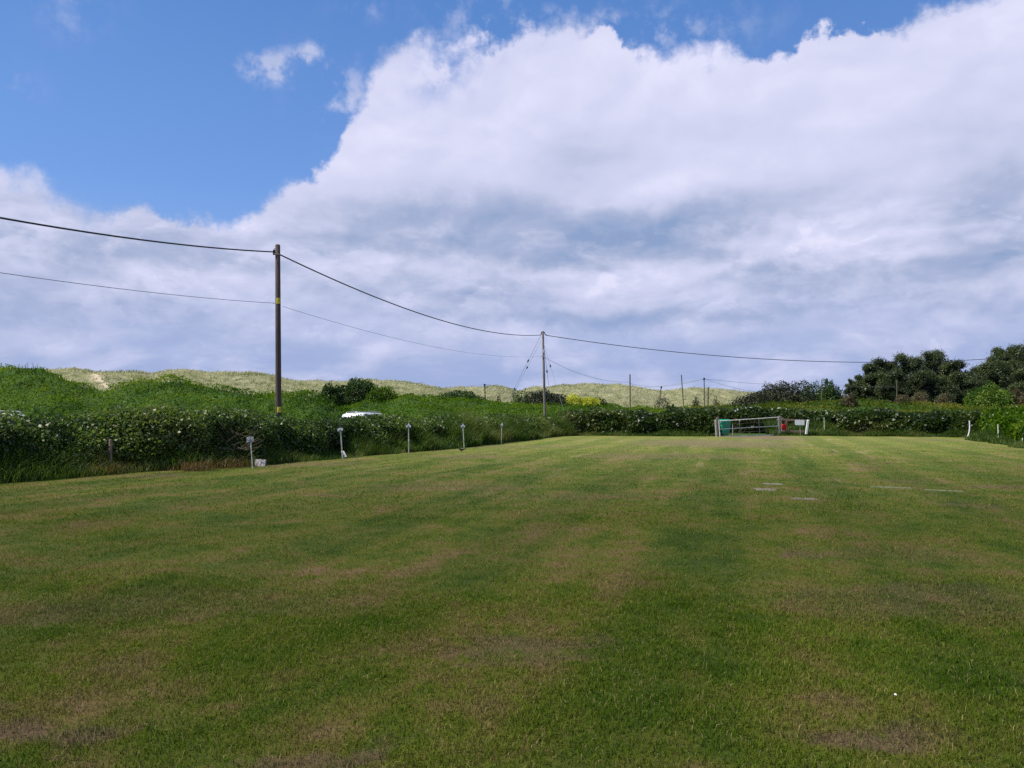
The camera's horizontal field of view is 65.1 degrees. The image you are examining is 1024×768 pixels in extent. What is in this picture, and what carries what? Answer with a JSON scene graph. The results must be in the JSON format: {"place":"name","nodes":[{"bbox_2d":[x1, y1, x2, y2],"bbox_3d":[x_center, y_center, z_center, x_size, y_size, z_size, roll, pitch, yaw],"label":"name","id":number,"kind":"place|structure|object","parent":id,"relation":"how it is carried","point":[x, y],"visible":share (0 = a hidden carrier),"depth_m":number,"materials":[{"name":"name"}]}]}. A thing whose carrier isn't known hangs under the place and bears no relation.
{"place":"outdoors","nodes":[
{"label":"outdoors","id":0,"kind":"place"},
{"bbox_2d":[79,456,274,476],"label":"dry grass","id":1,"kind":"structure","parent":0,"point":[192,468],"depth_m":21.35,"materials":[{"name":"brown plant"}]},
{"bbox_2d":[0,368,1023,767],"bbox_3d":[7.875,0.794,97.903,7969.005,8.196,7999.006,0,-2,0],"label":"ground","id":2,"kind":"structure","parent":0,"point":[738,442],"depth_m":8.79,"materials":[{"name":"green plant"}]},
{"bbox_2d":[109,439,111,463],"bbox_3d":[-10.259,1.899,20.521,0.096,0.976,0.090,0,-2,0],"label":"wooden stake","id":3,"kind":"object","parent":2,"relation":"on","point":[110,449],"visible":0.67,"depth_m":20.50,"materials":[{"name":"brown wood"}]},
{"bbox_2d":[246,436,253,468],"bbox_3d":[-7.194,1.901,22.042,0.190,0.954,0.049,0,-2,0],"label":"marker post","id":4,"kind":"object","parent":2,"relation":"on","point":[249,439],"visible":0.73,"depth_m":22.04,"materials":[{"name":"white paint"}]},
{"bbox_2d":[255,459,265,465],"bbox_3d":[-7.193,2.268,22.957,0.310,0.235,0.144,0,-2,0],"label":"concrete block","id":5,"kind":"object","parent":2,"relation":"on","point":[263,463],"depth_m":22.92,"materials":[{"name":"white concrete"}]},
{"bbox_2d":[273,244,281,415],"bbox_3d":[-9.083,-1.343,31.031,0.423,8.162,0.298,0,-2,0],"label":"utility pole","id":6,"kind":"object","parent":2,"relation":"on","point":[278,404],"visible":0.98,"depth_m":31.01,"materials":[{"name":"brown wood"}]},
{"bbox_2d":[0,272,266,302],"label":"overhead cable","id":7,"kind":"object","parent":6,"relation":"attached to","point":[125,289],"visible":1,"depth_m":23.76,"materials":[{"name":"metal"}]},
{"bbox_2d":[0,217,273,251],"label":"overhead cable","id":8,"kind":"object","parent":6,"relation":"attached to","point":[15,220],"visible":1,"depth_m":23.82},
{"bbox_2d":[280,254,537,335],"bbox_3d":[-3.286,-4.151,49.166,0.054,1.138,37.778,-1,-2,18],"label":"overhead cable","id":9,"kind":"object","parent":6,"relation":"attached to","point":[390,302],"visible":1,"depth_m":39.48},
{"bbox_2d":[0,401,562,475],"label":"hedge","id":10,"kind":"object","parent":2,"relation":"on","point":[135,433],"visible":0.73,"depth_m":22.40,"materials":[{"name":"green plant"}]},
{"bbox_2d":[209,420,262,459],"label":"dead branches","id":11,"kind":"object","parent":10,"relation":"on","point":[239,442],"visible":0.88,"depth_m":22.91,"materials":[{"name":"brown wood"}]},
{"bbox_2d":[319,382,345,406],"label":"bush","id":12,"kind":"object","parent":2,"relation":"on","point":[332,393],"visible":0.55,"depth_m":72.74,"materials":[{"name":"green plant"}]},
{"bbox_2d":[337,428,342,459],"bbox_3d":[-5.612,1.973,26.243,0.192,1.090,0.057,0,-2,0],"label":"marker post","id":13,"kind":"object","parent":2,"relation":"on","point":[339,429],"visible":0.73,"depth_m":26.23,"materials":[{"name":"white paint"}]},
{"bbox_2d":[330,377,378,403],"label":"bush","id":14,"kind":"object","parent":2,"relation":"on","point":[350,394],"visible":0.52,"depth_m":74.92,"materials":[{"name":"green plant"}]},
{"bbox_2d":[342,411,380,417],"bbox_3d":[-8.214,2.341,45.938,2.047,1.581,4.180,-1,-2,24],"label":"parked car","id":15,"kind":"object","parent":2,"relation":"on","point":[349,414],"visible":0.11,"depth_m":44.75,"materials":[{"name":"white paint"}]},
{"bbox_2d":[364,385,399,403],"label":"bush","id":16,"kind":"object","parent":2,"relation":"on","point":[385,392],"visible":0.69,"depth_m":73.55,"materials":[{"name":"green plant"}]},
{"bbox_2d":[406,423,410,452],"bbox_3d":[-3.886,2.045,30.143,0.180,1.206,0.062,0,-2,0],"label":"marker post","id":17,"kind":"object","parent":2,"relation":"on","point":[408,425],"visible":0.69,"depth_m":30.13,"materials":[{"name":"white paint"}]},
{"bbox_2d":[10,366,841,407],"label":"marram grass","id":18,"kind":"structure","parent":2,"relation":"on","point":[249,372],"depth_m":126.69,"materials":[{"name":"beige plant"}]},
{"bbox_2d":[437,390,484,400],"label":"bush","id":19,"kind":"object","parent":2,"relation":"on","point":[462,394],"visible":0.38,"depth_m":78.50,"materials":[{"name":"green plant"}]},
{"bbox_2d":[461,424,464,447],"bbox_3d":[-2.122,2.240,34.639,0.180,1.118,0.066,0,-2,0],"label":"marker post","id":20,"kind":"object","parent":2,"relation":"on","point":[463,425],"visible":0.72,"depth_m":34.62,"materials":[{"name":"white paint"}]},
{"bbox_2d":[0,363,1023,419],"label":"tall grass","id":21,"kind":"structure","parent":2,"relation":"on","point":[196,383],"depth_m":52.97,"materials":[{"name":"green plant"}]},
{"bbox_2d":[511,388,527,401],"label":"bush","id":22,"kind":"object","parent":2,"relation":"on","point":[521,397],"visible":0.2,"depth_m":95.83,"materials":[{"name":"green plant"}]},
{"bbox_2d":[510,331,563,414],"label":"utility pole","id":23,"kind":"object","parent":2,"relation":"on","point":[544,391],"visible":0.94,"depth_m":66.97,"materials":[{"name":"brown wood"}]},
{"bbox_2d":[283,306,539,356],"bbox_3d":[-3.213,-2.442,49.109,0.014,0.953,37.750,-1,-2,17],"label":"overhead cable","id":24,"kind":"object","parent":23,"relation":"attached to","point":[388,336],"visible":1,"depth_m":39.33,"materials":[{"name":"metal"}]},
{"bbox_2d":[547,335,1023,362],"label":"overhead cable","id":25,"kind":"object","parent":23,"relation":"attached to","point":[778,359],"visible":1,"depth_m":70.91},
{"bbox_2d":[516,388,570,405],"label":"bush","id":26,"kind":"object","parent":2,"relation":"on","point":[532,397],"visible":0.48,"depth_m":79.11,"materials":[{"name":"green plant"}]},
{"bbox_2d":[562,392,581,405],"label":"gorse bush","id":27,"kind":"object","parent":2,"relation":"on","point":[572,399],"visible":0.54,"depth_m":79.46,"materials":[{"name":"yellow plant"}]},
{"bbox_2d":[579,397,600,405],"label":"gorse bush","id":28,"kind":"object","parent":2,"relation":"on","point":[587,400],"visible":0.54,"depth_m":79.49,"materials":[{"name":"yellow plant"}]},
{"bbox_2d":[581,397,615,406],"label":"bush","id":29,"kind":"object","parent":2,"relation":"on","point":[603,401],"visible":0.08,"depth_m":80.98,"materials":[{"name":"green plant"}]},
{"bbox_2d":[629,374,630,409],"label":"pole","id":30,"kind":"object","parent":2,"relation":"on","point":[629,391],"visible":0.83,"depth_m":71.99,"materials":[{"name":"grey wood"}]},
{"bbox_2d":[557,406,712,434],"bbox_3d":[8.083,2.463,53.127,10.411,2.064,3.948,0,-2,8],"label":"hedge","id":31,"kind":"object","parent":2,"relation":"on","point":[596,419],"visible":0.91,"depth_m":51.95,"materials":[{"name":"green plant"}]},
{"bbox_2d":[654,394,671,407],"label":"bush","id":32,"kind":"object","parent":2,"relation":"on","point":[665,400],"visible":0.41,"depth_m":103.83,"materials":[{"name":"green plant"}]},
{"bbox_2d":[681,375,683,405],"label":"pole","id":33,"kind":"object","parent":2,"relation":"on","point":[682,390],"visible":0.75,"depth_m":89.98,"materials":[{"name":"brown wood"}]},
{"bbox_2d":[692,396,699,406],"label":"bush","id":34,"kind":"object","parent":2,"relation":"on","point":[696,402],"visible":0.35,"depth_m":103.91,"materials":[{"name":"green plant"}]},
{"bbox_2d":[716,417,718,436],"bbox_3d":[12.828,2.740,50.136,0.171,1.332,0.150,0,-2,0],"label":"gate post","id":35,"kind":"object","parent":2,"relation":"on","point":[717,423],"visible":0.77,"depth_m":50.07,"materials":[{"name":"grey wood"}]},
{"bbox_2d":[663,404,832,432],"bbox_3d":[17.075,2.554,57.742,11.929,2.196,4.566,0,-2,0],"label":"hedge","id":36,"kind":"object","parent":2,"relation":"on","point":[747,412],"visible":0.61,"depth_m":56.84,"materials":[{"name":"green plant"}]},
{"bbox_2d":[718,416,779,436],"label":"field gate","id":37,"kind":"structure","parent":2,"relation":"on","point":[749,427],"depth_m":50.55,"materials":[{"name":"grey metal"}]},
{"bbox_2d":[729,390,777,405],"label":"scrub bush","id":38,"kind":"object","parent":2,"relation":"on","point":[749,399],"visible":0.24,"depth_m":91.25,"materials":[{"name":"green plant"}]},
{"bbox_2d":[753,488,776,490],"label":"paving slab","id":39,"kind":"structure","parent":2,"relation":"on","point":[763,489],"depth_m":16.23,"materials":[{"name":"concrete"}]},
{"bbox_2d":[755,381,790,403],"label":"scrub bush","id":40,"kind":"object","parent":2,"relation":"on","point":[766,388],"visible":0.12,"depth_m":94.45,"materials":[{"name":"green plant"}]},
{"bbox_2d":[763,483,783,484],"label":"paving slab","id":41,"kind":"structure","parent":2,"relation":"on","point":[773,484],"depth_m":17.35,"materials":[{"name":"concrete"}]},
{"bbox_2d":[779,416,780,432],"bbox_3d":[17.177,2.660,51.440,0.153,1.222,0.130,0,-2,0],"label":"gate post","id":42,"kind":"object","parent":2,"relation":"on","point":[780,424],"visible":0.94,"depth_m":51.38,"materials":[{"name":"grey wood"}]},
{"bbox_2d":[782,421,786,429],"bbox_3d":[17.562,2.688,51.839,0.409,0.574,0.400,0,-2,0],"label":"red bin","id":43,"kind":"object","parent":2,"relation":"on","point":[784,426],"visible":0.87,"depth_m":51.70,"materials":[{"name":"plastic"}]},
{"bbox_2d":[766,379,816,402],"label":"scrub bush","id":44,"kind":"object","parent":2,"relation":"on","point":[789,390],"visible":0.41,"depth_m":91.21,"materials":[{"name":"green plant"}]},
{"bbox_2d":[781,419,806,432],"bbox_3d":[18.116,2.668,51.540,1.689,0.904,0.061,0,-2,7],"label":"rail fence","id":45,"kind":"object","parent":2,"relation":"on","point":[792,430],"visible":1,"depth_m":51.53,"materials":[{"name":"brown wood"}]},
{"bbox_2d":[795,419,803,435],"bbox_3d":[18.224,2.760,50.865,0.600,1.083,0.058,0,-2,0],"label":"notice sign","id":46,"kind":"object","parent":2,"relation":"on","point":[799,422],"visible":0.85,"depth_m":50.85,"materials":[{"name":"metal"}]},
{"bbox_2d":[793,497,816,499],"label":"paving slab","id":47,"kind":"structure","parent":2,"relation":"on","point":[796,498],"depth_m":14.56,"materials":[{"name":"concrete"}]},
{"bbox_2d":[805,420,808,433],"bbox_3d":[18.835,2.745,51.237,0.257,0.937,0.120,0,-2,0],"label":"fence post","id":48,"kind":"object","parent":2,"relation":"on","point":[807,425],"visible":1,"depth_m":51.18,"materials":[{"name":"white paint"}]},
{"bbox_2d":[798,380,829,400],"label":"scrub bush","id":49,"kind":"object","parent":2,"relation":"on","point":[815,390],"visible":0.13,"depth_m":94.13,"materials":[{"name":"green plant"}]},
{"bbox_2d":[816,378,843,401],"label":"scrub bush","id":50,"kind":"object","parent":2,"relation":"on","point":[830,392],"visible":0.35,"depth_m":91.13,"materials":[{"name":"green plant"}]},
{"bbox_2d":[839,392,859,407],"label":"bush","id":51,"kind":"object","parent":2,"relation":"on","point":[851,400],"visible":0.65,"depth_m":73.69,"materials":[{"name":"green plant"}]},
{"bbox_2d":[689,398,1023,418],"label":"heath vegetation","id":52,"kind":"object","parent":2,"relation":"on","point":[905,404],"visible":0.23,"depth_m":74.44,"materials":[{"name":"green plant"}]},
{"bbox_2d":[843,378,877,399],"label":"pine tree","id":53,"kind":"object","parent":2,"relation":"on","point":[852,386],"visible":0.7,"depth_m":97.38,"materials":[{"name":"green plant"}]},
{"bbox_2d":[854,363,881,398],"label":"pine tree","id":54,"kind":"object","parent":2,"relation":"on","point":[869,370],"visible":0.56,"depth_m":98.52,"materials":[{"name":"green plant"}]},
{"bbox_2d":[862,356,899,400],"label":"pine tree","id":55,"kind":"object","parent":2,"relation":"on","point":[885,366],"visible":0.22,"depth_m":100.46,"materials":[{"name":"green plant"}]},
{"bbox_2d":[869,486,911,488],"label":"paving slab","id":56,"kind":"structure","parent":2,"relation":"on","point":[890,487],"depth_m":16.66,"materials":[{"name":"concrete"}]},
{"bbox_2d":[873,369,912,401],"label":"pine tree","id":57,"kind":"object","parent":2,"relation":"on","point":[885,385],"visible":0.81,"depth_m":93.45,"materials":[{"name":"green plant"}]},
{"bbox_2d":[870,352,931,400],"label":"pine tree","id":58,"kind":"object","parent":2,"relation":"on","point":[908,365],"visible":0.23,"depth_m":97.19,"materials":[{"name":"green plant"}]},
{"bbox_2d":[894,393,915,404],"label":"bush","id":59,"kind":"object","parent":2,"relation":"on","point":[902,398],"visible":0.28,"depth_m":79.70,"materials":[{"name":"green plant"}]},
{"bbox_2d":[830,408,980,433],"bbox_3d":[25.307,2.453,51.883,8.932,2.000,4.040,-1,-2,19],"label":"hedge","id":60,"kind":"object","parent":2,"relation":"on","point":[930,422],"visible":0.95,"depth_m":50.93,"materials":[{"name":"green plant"}]},
{"bbox_2d":[910,391,929,404],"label":"bush","id":61,"kind":"object","parent":2,"relation":"on","point":[921,396],"visible":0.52,"depth_m":81.61,"materials":[{"name":"green plant"}]},
{"bbox_2d":[888,368,965,404],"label":"pine tree","id":62,"kind":"object","parent":2,"relation":"on","point":[921,379],"visible":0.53,"depth_m":92.42,"materials":[{"name":"green plant"}]},
{"bbox_2d":[920,348,948,381],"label":"pine tree","id":63,"kind":"object","parent":2,"relation":"on","point":[937,355],"visible":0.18,"depth_m":102.00,"materials":[{"name":"green plant"}]},
{"bbox_2d":[935,392,951,405],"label":"bush","id":64,"kind":"object","parent":2,"relation":"on","point":[941,399],"visible":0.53,"depth_m":81.71,"materials":[{"name":"brown plant"}]},
{"bbox_2d":[925,489,963,491],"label":"paving slab","id":65,"kind":"structure","parent":2,"relation":"on","point":[944,490],"depth_m":16.04,"materials":[{"name":"concrete"}]},
{"bbox_2d":[931,358,982,402],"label":"pine tree","id":66,"kind":"object","parent":2,"relation":"on","point":[952,365],"visible":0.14,"depth_m":95.50,"materials":[{"name":"green plant"}]},
{"bbox_2d":[936,370,994,405],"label":"pine tree","id":67,"kind":"object","parent":2,"relation":"on","point":[958,379],"visible":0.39,"depth_m":93.52,"materials":[{"name":"green plant"}]},
{"bbox_2d":[963,379,1016,406],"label":"bush","id":68,"kind":"object","parent":2,"relation":"on","point":[989,395],"visible":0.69,"depth_m":83.22,"materials":[{"name":"green plant"}]},
{"bbox_2d":[968,362,1016,388],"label":"pine tree","id":69,"kind":"object","parent":2,"relation":"on","point":[978,369],"visible":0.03,"depth_m":99.79,"materials":[{"name":"green plant"}]},
{"bbox_2d":[974,343,1021,380],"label":"pine tree","id":70,"kind":"object","parent":2,"relation":"on","point":[999,352],"visible":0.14,"depth_m":99.68,"materials":[{"name":"green plant"}]},
{"bbox_2d":[976,406,1023,440],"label":"hedge","id":71,"kind":"object","parent":2,"relation":"on","point":[1010,419],"visible":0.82,"depth_m":41.72,"materials":[{"name":"green plant"}]},
{"bbox_2d":[976,358,1023,405],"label":"pine tree","id":72,"kind":"object","parent":2,"relation":"on","point":[1000,373],"visible":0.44,"depth_m":94.14,"materials":[{"name":"green plant"}]},
{"bbox_2d":[995,340,1023,389],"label":"pine tree","id":73,"kind":"object","parent":2,"relation":"on","point":[1016,361],"visible":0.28,"depth_m":98.16,"materials":[{"name":"green plant"}]},
{"bbox_2d":[1000,386,1023,406],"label":"bush","id":74,"kind":"object","parent":2,"relation":"on","point":[1020,398],"visible":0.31,"depth_m":83.64,"materials":[{"name":"brown plant"}]},
{"bbox_2d":[0,401,1023,483],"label":"long grass","id":75,"kind":"structure","parent":0,"point":[476,435],"depth_m":32.57,"materials":[{"name":"green plant"}]},
{"bbox_2d":[0,0,1023,396],"label":"sky","id":76,"kind":"structure","parent":0,"point":[841,182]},
{"bbox_2d":[719,419,730,434],"bbox_3d":[13.747,2.811,51.955,0.711,1.048,0.792,0,-2,0],"label":"wheelie bin","id":77,"kind":"object","parent":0,"point":[723,431],"visible":0.67,"depth_m":51.63,"materials":[{"name":"green plastic"}]},
{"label":"pole","id":78,"kind":"object","parent":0,"visible":0},
{"bbox_2d":[553,379,702,391],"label":"overhead wire","id":79,"kind":"object","parent":78,"relation":"attached to","point":[612,390],"visible":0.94,"depth_m":95.60,"materials":[{"name":"black metal"}]}
]}

